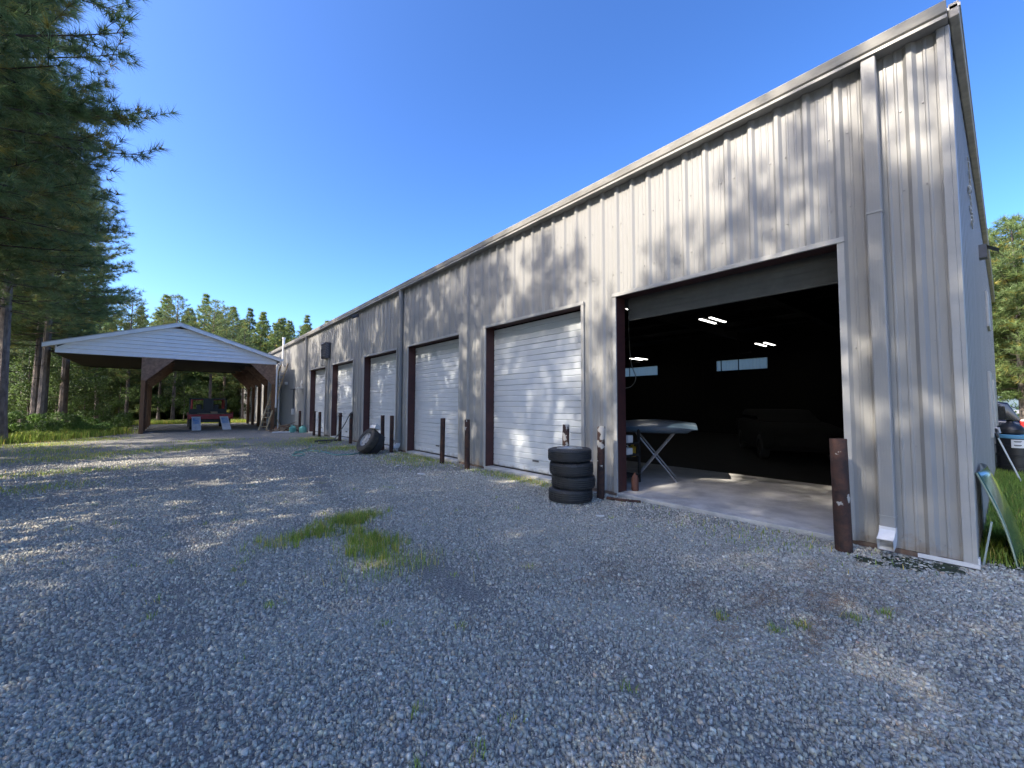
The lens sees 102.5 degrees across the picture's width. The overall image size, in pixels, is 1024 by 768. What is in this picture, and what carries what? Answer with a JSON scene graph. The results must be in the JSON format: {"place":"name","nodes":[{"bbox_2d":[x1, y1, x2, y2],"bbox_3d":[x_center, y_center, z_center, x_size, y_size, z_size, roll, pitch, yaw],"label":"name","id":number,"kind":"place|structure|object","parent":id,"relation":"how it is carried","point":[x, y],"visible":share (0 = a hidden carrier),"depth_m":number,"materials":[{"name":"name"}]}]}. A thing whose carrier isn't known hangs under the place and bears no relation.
{"place":"outdoors","nodes":[
{"label":"outdoors","id":0,"kind":"place"},
{"bbox_2d":[0,418,250,445],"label":"forest floor","id":1,"kind":"structure","parent":0,"point":[94,436],"depth_m":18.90,"materials":[{"name":"green plant"}]},
{"bbox_2d":[8,410,33,434],"bbox_3d":[-19.975,1.649,16.293,1.228,1.267,1.257,0,-3,5],"label":"shrub","id":2,"kind":"object","parent":1,"relation":"on","point":[15,424],"visible":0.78,"depth_m":16.39,"materials":[{"name":"green plant"}]},
{"bbox_2d":[8,347,57,411],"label":"young tree","id":3,"kind":"object","parent":1,"relation":"on","point":[18,374],"visible":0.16,"depth_m":28.97,"materials":[{"name":"green plant"}]},
{"bbox_2d":[10,319,59,364],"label":"pine tree","id":4,"kind":"object","parent":1,"relation":"on","point":[20,349],"visible":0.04,"depth_m":26.23,"materials":[{"name":"green plant"}]},
{"bbox_2d":[10,269,71,422],"bbox_3d":[-34.828,-3.878,29.659,6.372,13.776,6.395,0,-3,6],"label":"pine tree","id":5,"kind":"object","parent":1,"relation":"on","point":[26,366],"visible":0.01,"depth_m":29.36,"materials":[{"name":"green plant"}]},
{"bbox_2d":[8,343,75,418],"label":"young tree","id":6,"kind":"object","parent":1,"relation":"on","point":[26,395],"visible":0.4,"depth_m":24.83,"materials":[{"name":"green plant"}]},
{"bbox_2d":[23,411,65,430],"bbox_3d":[-21.538,1.829,18.828,1.486,1.228,1.431,1,-3,-19],"label":"shrub","id":7,"kind":"object","parent":1,"relation":"on","point":[34,417],"visible":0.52,"depth_m":18.72,"materials":[{"name":"green plant"}]},
{"bbox_2d":[34,419,65,434],"bbox_3d":[-20.115,1.945,17.826,1.028,0.882,1.067,3,-4,-40],"label":"shrub","id":8,"kind":"object","parent":1,"relation":"on","point":[51,424],"visible":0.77,"depth_m":17.66,"materials":[{"name":"green plant"}]},
{"bbox_2d":[0,131,111,441],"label":"pine tree","id":9,"kind":"object","parent":1,"relation":"on","point":[7,315],"visible":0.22,"depth_m":15.99,"materials":[{"name":"green plant"}]},
{"bbox_2d":[8,355,105,418],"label":"young tree","id":10,"kind":"object","parent":1,"relation":"on","point":[57,363],"visible":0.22,"depth_m":29.07,"materials":[{"name":"green plant"}]},
{"bbox_2d":[0,52,126,398],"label":"pine tree","id":11,"kind":"object","parent":1,"relation":"on","point":[106,240],"visible":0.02,"depth_m":19.09,"materials":[{"name":"green plant"}]},
{"bbox_2d":[0,20,128,273],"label":"pine tree","id":12,"kind":"object","parent":1,"relation":"on","point":[112,208],"visible":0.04,"depth_m":15.15,"materials":[{"name":"green plant"}]},
{"bbox_2d":[0,0,136,381],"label":"pine tree","id":13,"kind":"object","parent":1,"relation":"on","point":[20,259],"visible":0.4,"depth_m":12.44,"materials":[{"name":"green plant"}]},
{"bbox_2d":[10,222,135,421],"bbox_3d":[-26.064,-4.935,22.547,7.065,15.212,7.983,-2,-4,41],"label":"pine tree","id":14,"kind":"object","parent":1,"relation":"on","point":[38,339],"visible":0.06,"depth_m":22.27,"materials":[{"name":"green plant"}]},
{"bbox_2d":[58,413,91,431],"bbox_3d":[-20.214,1.861,18.974,1.083,1.118,1.109,0,-3,-1],"label":"shrub","id":15,"kind":"object","parent":1,"relation":"on","point":[74,422],"visible":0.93,"depth_m":18.80,"materials":[{"name":"green plant"}]},
{"bbox_2d":[11,166,144,430],"bbox_3d":[-23.259,-4.812,20.851,6.880,14.820,6.855,-1,-3,14],"label":"pine tree","id":16,"kind":"object","parent":1,"relation":"on","point":[44,386],"visible":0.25,"depth_m":20.89,"materials":[{"name":"green plant"}]},
{"bbox_2d":[14,165,144,421],"bbox_3d":[-27.532,-5.627,25.696,7.286,16.922,7.250,2,-4,-33],"label":"pine tree","id":17,"kind":"object","parent":1,"relation":"on","point":[63,394],"visible":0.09,"depth_m":25.81,"materials":[{"name":"green plant"}]},
{"bbox_2d":[49,374,113,417],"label":"young tree","id":18,"kind":"object","parent":1,"relation":"on","point":[87,399],"visible":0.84,"depth_m":27.56,"materials":[{"name":"green plant"}]},
{"bbox_2d":[52,293,122,417],"bbox_3d":[-33.428,-2.280,33.378,5.059,10.938,5.077,0,-3,2],"label":"pine tree","id":19,"kind":"object","parent":1,"relation":"on","point":[88,368],"visible":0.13,"depth_m":33.07,"materials":[{"name":"green plant"}]},
{"bbox_2d":[75,409,100,420],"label":"shrub","id":20,"kind":"object","parent":1,"relation":"on","point":[94,413],"visible":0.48,"depth_m":22.63,"materials":[{"name":"green plant"}]},
{"bbox_2d":[85,420,115,432],"bbox_3d":[-20.227,2.135,20.030,1.511,0.854,1.579,1,-3,-23],"label":"shrub","id":21,"kind":"object","parent":1,"relation":"on","point":[104,425],"visible":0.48,"depth_m":19.85,"materials":[{"name":"green plant"}]},
{"bbox_2d":[89,374,125,415],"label":"young tree","id":22,"kind":"object","parent":1,"relation":"on","point":[112,388],"visible":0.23,"depth_m":37.09,"materials":[{"name":"green plant"}]},
{"bbox_2d":[84,415,131,429],"bbox_3d":[-22.206,2.170,22.567,1.998,1.081,1.912,3,-4,-43],"label":"shrub","id":23,"kind":"object","parent":1,"relation":"on","point":[117,420],"visible":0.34,"depth_m":22.48,"materials":[{"name":"green plant"}]},
{"bbox_2d":[92,368,140,414],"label":"young tree","id":24,"kind":"object","parent":1,"relation":"on","point":[117,404],"visible":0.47,"depth_m":33.15,"materials":[{"name":"green plant"}]},
{"bbox_2d":[77,322,161,418],"bbox_3d":[-37.326,-1.144,39.651,6.545,9.805,7.321,2,-3,-29],"label":"pine tree","id":25,"kind":"object","parent":1,"relation":"on","point":[132,404],"visible":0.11,"depth_m":38.35,"materials":[{"name":"green plant"}]},
{"bbox_2d":[97,293,151,419],"bbox_3d":[-29.696,-2.037,32.036,4.795,10.330,4.778,-3,-4,45],"label":"pine tree","id":26,"kind":"object","parent":1,"relation":"on","point":[126,320],"visible":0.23,"depth_m":31.79,"materials":[{"name":"green plant"}]},
{"bbox_2d":[112,411,137,428],"bbox_3d":[-23.082,2.166,24.373,1.344,1.111,1.295,-1,-3,27],"label":"shrub","id":27,"kind":"object","parent":1,"relation":"on","point":[127,416],"visible":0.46,"depth_m":24.37,"materials":[{"name":"green plant"}]},
{"bbox_2d":[108,311,187,420],"bbox_3d":[-34.996,-1.724,40.537,7.150,11.214,7.421,-1,-3,14],"label":"pine tree","id":28,"kind":"object","parent":1,"relation":"on","point":[135,411],"visible":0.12,"depth_m":39.93,"materials":[{"name":"green plant"}]},
{"bbox_2d":[115,369,184,414],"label":"young tree","id":29,"kind":"object","parent":1,"relation":"on","point":[157,399],"visible":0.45,"depth_m":32.36,"materials":[{"name":"green plant"}]},
{"bbox_2d":[142,294,178,417],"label":"pine tree","id":30,"kind":"object","parent":1,"relation":"on","point":[164,301],"visible":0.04,"depth_m":44.30,"materials":[{"name":"green plant"}]},
{"bbox_2d":[150,316,184,419],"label":"pine tree","id":31,"kind":"object","parent":1,"relation":"on","point":[159,392],"visible":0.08,"depth_m":37.20,"materials":[{"name":"green plant"}]},
{"bbox_2d":[152,294,203,419],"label":"pine tree","id":32,"kind":"object","parent":1,"relation":"on","point":[169,319],"visible":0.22,"depth_m":34.86,"materials":[{"name":"green plant"}]},
{"bbox_2d":[162,378,207,419],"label":"young tree","id":33,"kind":"object","parent":1,"relation":"on","point":[188,396],"visible":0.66,"depth_m":37.35,"materials":[{"name":"green plant"}]},
{"bbox_2d":[151,316,222,415],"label":"pine tree","id":34,"kind":"object","parent":1,"relation":"on","point":[192,321],"visible":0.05,"depth_m":42.07,"materials":[{"name":"green plant"}]},
{"bbox_2d":[195,293,216,332],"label":"pine tree","id":35,"kind":"object","parent":1,"relation":"on","point":[204,300],"visible":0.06,"depth_m":48.11,"materials":[{"name":"green plant"}]},
{"bbox_2d":[190,299,234,397],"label":"pine tree","id":36,"kind":"object","parent":1,"relation":"on","point":[221,330],"visible":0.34,"depth_m":35.54,"materials":[{"name":"green plant"}]},
{"bbox_2d":[189,318,240,416],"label":"pine tree","id":37,"kind":"object","parent":1,"relation":"on","point":[219,382],"visible":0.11,"depth_m":43.33,"materials":[{"name":"green plant"}]},
{"bbox_2d":[193,383,237,412],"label":"young tree","id":38,"kind":"object","parent":1,"relation":"on","point":[219,402],"visible":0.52,"depth_m":37.42,"materials":[{"name":"green plant"}]},
{"bbox_2d":[202,306,246,406],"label":"pine tree","id":39,"kind":"object","parent":1,"relation":"on","point":[229,330],"visible":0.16,"depth_m":39.36,"materials":[{"name":"green plant"}]},
{"bbox_2d":[204,323,259,418],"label":"pine tree","id":40,"kind":"object","parent":1,"relation":"on","point":[245,325],"visible":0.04,"depth_m":46.35,"materials":[{"name":"green plant"}]},
{"bbox_2d":[226,306,241,414],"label":"pine tree","id":41,"kind":"object","parent":1,"relation":"on","point":[233,309],"visible":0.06,"depth_m":49.13,"materials":[{"name":"green plant"}]},
{"bbox_2d":[223,383,251,418],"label":"young tree","id":42,"kind":"object","parent":1,"relation":"on","point":[236,399],"visible":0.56,"depth_m":37.71,"materials":[{"name":"green plant"}]},
{"bbox_2d":[218,326,257,418],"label":"pine tree","id":43,"kind":"object","parent":1,"relation":"on","point":[234,381],"visible":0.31,"depth_m":36.10,"materials":[{"name":"green plant"}]},
{"bbox_2d":[264,322,281,352],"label":"pine tree","id":44,"kind":"object","parent":1,"relation":"on","point":[275,339],"visible":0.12,"depth_m":48.83,"materials":[{"name":"green plant"}]},
{"bbox_2d":[127,418,245,424],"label":"clearing grass","id":45,"kind":"structure","parent":0,"point":[179,421],"depth_m":31.57,"materials":[{"name":"green plant"}]},
{"bbox_2d":[0,410,1023,767],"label":"gravel yard","id":46,"kind":"structure","parent":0,"point":[170,434],"depth_m":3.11,"materials":[{"name":"grey gravel"}]},
{"bbox_2d":[0,0,174,281],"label":"pine tree","id":47,"kind":"object","parent":46,"relation":"on","point":[48,151],"visible":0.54,"depth_m":10.60,"materials":[{"name":"green plant"}]},
{"bbox_2d":[0,0,182,215],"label":"pine tree","id":48,"kind":"object","parent":46,"relation":"on","point":[8,14],"visible":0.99,"depth_m":8.81,"materials":[{"name":"green plant"}]},
{"bbox_2d":[41,322,283,433],"bbox_3d":[-20.929,-0.147,25.728,9.730,5.815,10.830,3,-4,-40],"label":"carport","id":49,"kind":"object","parent":46,"relation":"on","point":[156,354],"visible":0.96,"depth_m":22.40,"materials":[{"name":"white metal"}]},
{"bbox_2d":[192,417,200,430],"bbox_3d":[-18.158,2.275,23.639,0.420,0.768,1.021,3,-4,-40],"label":"ramp board","id":50,"kind":"object","parent":46,"relation":"on","point":[196,423],"visible":1,"depth_m":23.60,"materials":[{"name":"white paint"}]},
{"bbox_2d":[186,398,232,428],"bbox_3d":[-19.616,1.869,26.533,2.200,1.880,5.020,3,-4,-40],"label":"flatbed truck","id":51,"kind":"object","parent":46,"relation":"on","point":[208,406],"visible":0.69,"depth_m":26.17,"materials":[{"name":"red metal"}]},
{"bbox_2d":[220,416,230,429],"bbox_3d":[-17.095,2.324,24.517,1.021,0.768,0.420,-3,-4,44],"label":"ramp board","id":52,"kind":"object","parent":46,"relation":"on","point":[225,422],"visible":1,"depth_m":24.49,"materials":[{"name":"white paint"}]},
{"bbox_2d":[233,307,262,345],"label":"pine tree","id":53,"kind":"object","parent":46,"relation":"on","point":[249,321],"visible":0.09,"depth_m":49.24,"materials":[{"name":"green plant"}]},
{"bbox_2d":[251,311,272,352],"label":"pine tree","id":54,"kind":"object","parent":46,"relation":"on","point":[264,326],"visible":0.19,"depth_m":49.20,"materials":[{"name":"green plant"}]},
{"bbox_2d":[258,363,287,429],"bbox_3d":[-14.551,0.678,25.154,0.452,4.204,2.728,1,-3,-6],"label":"ladder","id":55,"kind":"object","parent":46,"relation":"on","point":[269,399],"visible":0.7,"depth_m":24.93,"materials":[{"name":"brown wood"}]},
{"bbox_2d":[0,442,547,532],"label":"slate chips","id":56,"kind":"object","parent":46,"relation":"on","point":[17,480],"visible":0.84,"depth_m":9.14,"materials":[{"name":"grey gravel"}]},
{"bbox_2d":[268,318,291,344],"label":"pine tree","id":57,"kind":"object","parent":46,"relation":"on","point":[280,323],"visible":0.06,"depth_m":52.04,"materials":[{"name":"green plant"}]},
{"bbox_2d":[277,320,299,347],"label":"pine tree","id":58,"kind":"object","parent":46,"relation":"on","point":[290,328],"visible":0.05,"depth_m":54.65,"materials":[{"name":"green plant"}]},
{"bbox_2d":[293,314,312,339],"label":"pine tree","id":59,"kind":"object","parent":46,"relation":"on","point":[305,328],"visible":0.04,"depth_m":53.54,"materials":[{"name":"green plant"}]},
{"bbox_2d":[292,444,360,455],"bbox_3d":[-6.401,2.160,13.549,1.995,0.032,4.064,3,-4,-40],"label":"garden hose","id":60,"kind":"object","parent":46,"relation":"on","point":[295,452],"visible":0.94,"depth_m":12.59,"materials":[{"name":"teal rubber"}]},
{"bbox_2d":[235,505,478,600],"bbox_3d":[-1.674,1.650,4.295,1.984,0.137,2.976,3,-4,-40],"label":"grass patch","id":61,"kind":"object","parent":46,"relation":"on","point":[373,538],"visible":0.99,"depth_m":4.39,"materials":[{"name":"green plant"}]},
{"bbox_2d":[356,428,378,453],"bbox_3d":[-4.425,1.739,12.608,0.799,0.799,0.240,-19,-45,31],"label":"wheel","id":62,"kind":"object","parent":46,"relation":"on","point":[367,440],"visible":1,"depth_m":12.45,"materials":[{"name":"rubber"}]},
{"bbox_2d":[365,433,384,453],"bbox_3d":[-4.330,1.903,12.847,0.240,0.799,0.799,44,11,-37],"label":"wheel","id":63,"kind":"object","parent":46,"relation":"on","point":[377,448],"visible":0.3,"depth_m":12.57,"materials":[{"name":"rubber"}]},
{"bbox_2d":[389,416,393,452],"bbox_3d":[-3.805,1.631,12.993,0.125,1.260,0.125,3,-3,-43],"label":"bollard","id":64,"kind":"object","parent":46,"relation":"on","point":[391,441],"visible":0.94,"depth_m":12.95,"materials":[{"name":"metal"}]},
{"bbox_2d":[440,418,444,463],"bbox_3d":[-1.788,1.512,10.572,0.125,1.260,0.125,1,-3,4],"label":"bollard","id":65,"kind":"object","parent":46,"relation":"on","point":[442,440],"visible":0.92,"depth_m":10.53,"materials":[{"name":"metal"}]},
{"bbox_2d":[14,468,895,767],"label":"weeds","id":66,"kind":"object","parent":46,"relation":"on","point":[718,614],"visible":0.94,"depth_m":2.88,"materials":[{"name":"green plant"}]},
{"bbox_2d":[464,419,469,468],"bbox_3d":[-1.054,1.468,9.681,0.125,1.260,0.125,-1,-3,13],"label":"bollard","id":67,"kind":"object","parent":46,"relation":"on","point":[467,447],"visible":0.95,"depth_m":9.64,"materials":[{"name":"brown metal"}]},
{"bbox_2d":[0,435,936,580],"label":"thin grass","id":68,"kind":"structure","parent":46,"relation":"on","point":[512,476],"depth_m":11.64,"materials":[{"name":"green plant"}]},
{"bbox_2d":[0,590,1023,767],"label":"slate chips","id":69,"kind":"object","parent":46,"relation":"on","point":[898,740],"visible":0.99,"depth_m":2.06,"materials":[{"name":"grey gravel"}]},
{"bbox_2d":[0,504,1023,767],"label":"slate chips","id":70,"kind":"object","parent":46,"relation":"on","point":[944,658],"visible":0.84,"depth_m":3.21,"materials":[{"name":"grey gravel"}]},
{"bbox_2d":[8,315,1018,419],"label":"deep woods","id":71,"kind":"object","parent":46,"relation":"on","point":[177,415],"visible":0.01,"depth_m":39.78,"materials":[{"name":"green plant"}]},
{"bbox_2d":[562,424,569,445],"bbox_3d":[0.950,1.351,7.290,0.125,1.260,0.125,-1,-4,31],"label":"bollard","id":72,"kind":"object","parent":46,"relation":"on","point":[565,434],"visible":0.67,"depth_m":7.26,"materials":[{"name":"metal"}]},
{"bbox_2d":[549,486,592,503],"bbox_3d":[0.926,1.737,6.515,0.689,0.205,0.689,3,-5,-40],"label":"wheel","id":73,"kind":"object","parent":46,"relation":"on","point":[559,495],"visible":0.8,"depth_m":6.24,"materials":[{"name":"rubber"}]},
{"bbox_2d":[551,474,594,489],"bbox_3d":[0.976,1.532,6.553,0.689,0.205,0.689,3,-3,-24],"label":"wheel","id":74,"kind":"object","parent":73,"relation":"on","point":[577,483],"visible":0.77,"depth_m":6.26,"materials":[{"name":"rubber"}]},
{"bbox_2d":[549,461,592,476],"bbox_3d":[0.941,1.323,6.528,0.689,0.205,0.689,0,-2,-9],"label":"wheel","id":75,"kind":"object","parent":74,"relation":"on","point":[582,469],"visible":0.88,"depth_m":6.25,"materials":[{"name":"rubber"}]},
{"bbox_2d":[548,446,591,462],"bbox_3d":[0.917,1.116,6.545,0.689,0.205,0.689,-1,-4,7],"label":"wheel","id":76,"kind":"object","parent":75,"relation":"on","point":[570,454],"visible":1,"depth_m":6.27,"materials":[{"name":"rubber"}]},
{"bbox_2d":[139,518,1019,765],"bbox_3d":[0.780,1.659,3.386,5.924,0.044,5.081,3,-4,-40],"label":"pine straw","id":77,"kind":"object","parent":46,"relation":"on","point":[761,602],"visible":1,"depth_m":3.08,"materials":[{"name":"brown plant"}]},
{"bbox_2d":[336,425,833,528],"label":"concrete slab","id":78,"kind":"structure","parent":46,"relation":"on","point":[804,503],"depth_m":6.89,"materials":[{"name":"grey concrete"}]},
{"bbox_2d":[626,429,640,481],"bbox_3d":[2.059,1.356,7.788,0.640,1.000,0.440,3,-4,-40],"label":"storage rack","id":79,"kind":"object","parent":78,"relation":"on","point":[630,474],"visible":0.23,"depth_m":7.80,"materials":[{"name":"black metal"}]},
{"bbox_2d":[631,473,638,490],"bbox_3d":[2.097,1.663,7.004,0.120,0.300,0.118,3,-4,-40],"label":"gas canister","id":80,"kind":"object","parent":78,"relation":"on","point":[634,482],"visible":1,"depth_m":6.96,"materials":[{"name":"brown metal"}]},
{"bbox_2d":[636,433,676,481],"bbox_3d":[2.856,1.408,8.188,0.785,0.961,0.600,-1,-3,20],"label":"folding stand","id":81,"kind":"object","parent":78,"relation":"on","point":[659,449],"visible":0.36,"depth_m":7.99,"materials":[{"name":"metal"}]},
{"bbox_2d":[626,419,697,433],"bbox_3d":[2.820,0.822,8.208,1.560,0.205,1.040,-1,1,20],"label":"car hood","id":82,"kind":"object","parent":81,"relation":"on","point":[658,426],"visible":0.82,"depth_m":7.80,"materials":[{"name":"blue paint"}]},
{"bbox_2d":[597,426,604,498],"bbox_3d":[1.446,1.322,6.687,0.125,1.260,0.125,3,-3,-32],"label":"bollard","id":83,"kind":"object","parent":46,"relation":"on","point":[600,462],"visible":0.94,"depth_m":6.64,"materials":[{"name":"brown metal"}]},
{"bbox_2d":[238,0,1000,569],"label":"metal building","id":84,"kind":"structure","parent":46,"relation":"on","point":[824,228],"depth_m":6.23,"materials":[{"name":"paint"}]},
{"bbox_2d":[315,369,324,432],"bbox_3d":[-9.779,0.867,21.200,0.017,3.245,2.776,3,-4,-40],"label":"roller door","id":85,"kind":"structure","parent":84,"relation":"in","point":[320,374],"depth_m":21.54,"materials":[{"name":"white metal"}]},
{"bbox_2d":[336,363,352,436],"bbox_3d":[-7.281,0.720,18.195,0.017,3.245,2.856,3,-4,-40],"label":"roller door","id":86,"kind":"structure","parent":84,"relation":"in","point":[345,372],"depth_m":18.44,"materials":[{"name":"white metal"}]},
{"bbox_2d":[369,353,395,444],"bbox_3d":[-4.623,0.563,14.999,0.017,3.245,2.976,3,-4,-40],"label":"roller door","id":87,"kind":"structure","parent":84,"relation":"in","point":[383,368],"depth_m":15.15,"materials":[{"name":"white metal"}]},
{"bbox_2d":[414,339,458,457],"bbox_3d":[-2.145,0.417,12.017,0.017,3.245,2.996,3,-4,-40],"label":"roller door","id":88,"kind":"structure","parent":84,"relation":"in","point":[437,365],"depth_m":12.09,"materials":[{"name":"white metal"}]},
{"bbox_2d":[494,311,580,474],"bbox_3d":[0.519,0.260,8.813,0.017,3.245,2.976,3,-4,-40],"label":"roller door","id":89,"kind":"structure","parent":84,"relation":"in","point":[537,364],"depth_m":8.80,"materials":[{"name":"white metal"}]},
{"bbox_2d":[698,315,726,323],"bbox_3d":[7.025,-2.244,14.384,1.200,0.087,0.440,3,-4,-40],"label":"ceiling lamp","id":90,"kind":"object","parent":84,"relation":"attached to","point":[712,317],"visible":1,"depth_m":14.29,"materials":[{"name":"white"}]},
{"bbox_2d":[629,251,837,320],"bbox_3d":[3.037,-1.398,6.081,0.068,0.460,3.016,3,-4,-40],"label":"raised door","id":91,"kind":"structure","parent":84,"relation":"in","point":[821,270],"depth_m":5.78,"materials":[{"name":"grey metal"}]},
{"bbox_2d":[829,438,852,553],"bbox_3d":[3.434,1.204,4.288,0.152,1.260,0.152,0,-3,-4],"label":"bollard","id":92,"kind":"object","parent":46,"relation":"on","point":[842,518],"visible":0.91,"depth_m":4.24,"materials":[{"name":"brown metal"}]},
{"bbox_2d":[852,555,964,573],"bbox_3d":[3.736,1.702,3.909,0.830,0.004,0.433,-1,-3,15],"label":"moss","id":93,"kind":"object","parent":46,"relation":"on","point":[948,567],"visible":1,"depth_m":3.88,"materials":[{"name":"plant"}]},
{"bbox_2d":[997,402,1023,426],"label":"parked car","id":94,"kind":"object","parent":46,"relation":"on","point":[1005,410],"visible":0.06,"depth_m":15.59,"materials":[{"name":"black paint"}]},
{"bbox_2d":[0,0,1023,409],"label":"sky","id":95,"kind":"structure","parent":0,"point":[330,155],"materials":[{"name":"blue"}]},
{"bbox_2d":[336,417,830,485],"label":"workshop floor","id":96,"kind":"structure","parent":0,"point":[722,452],"depth_m":11.40,"materials":[{"name":"concrete"}]},
{"bbox_2d":[736,409,843,458],"bbox_3d":[8.309,1.450,12.615,1.870,1.350,4.760,-1,-3,20],"label":"stored car","id":97,"kind":"object","parent":96,"relation":"on","point":[764,432],"visible":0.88,"depth_m":11.15,"materials":[{"name":"black paint"}]},
{"bbox_2d":[978,413,1023,570],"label":"lawn","id":98,"kind":"structure","parent":0,"point":[1011,567],"depth_m":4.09,"materials":[{"name":"plant"}]},
{"bbox_2d":[975,463,1023,566],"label":"car windshield","id":99,"kind":"object","parent":98,"relation":"on","point":[992,488],"visible":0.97,"depth_m":4.06,"materials":[{"name":"clear glass"}]},
{"bbox_2d":[987,225,1023,408],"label":"pine tree","id":100,"kind":"object","parent":98,"relation":"on","point":[1014,385],"visible":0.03,"depth_m":25.97,"materials":[{"name":"green plant"}]},
{"bbox_2d":[988,212,1023,419],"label":"pine tree","id":101,"kind":"object","parent":98,"relation":"on","point":[1014,295],"visible":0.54,"depth_m":24.62,"materials":[{"name":"green plant"}]},
{"bbox_2d":[995,432,1021,481],"bbox_3d":[9.872,1.472,8.256,0.441,0.985,0.227,0,-3,3],"label":"broom","id":102,"kind":"object","parent":98,"relation":"on","point":[1000,442],"visible":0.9,"depth_m":8.20,"materials":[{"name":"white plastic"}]},
{"bbox_2d":[995,433,1023,473],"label":"plastic drum","id":103,"kind":"object","parent":98,"relation":"on","point":[1013,445],"visible":0.79,"depth_m":9.08,"materials":[{"name":"black"}]},
{"bbox_2d":[995,419,1023,434],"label":"bin bag","id":104,"kind":"object","parent":103,"relation":"on","point":[1009,427],"visible":0.92,"depth_m":9.17,"materials":[{"name":"black plastic"}]},
{"bbox_2d":[995,292,1023,383],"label":"pine tree","id":105,"kind":"object","parent":98,"relation":"on","point":[1020,349],"visible":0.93,"depth_m":23.38,"materials":[{"name":"green plant"}]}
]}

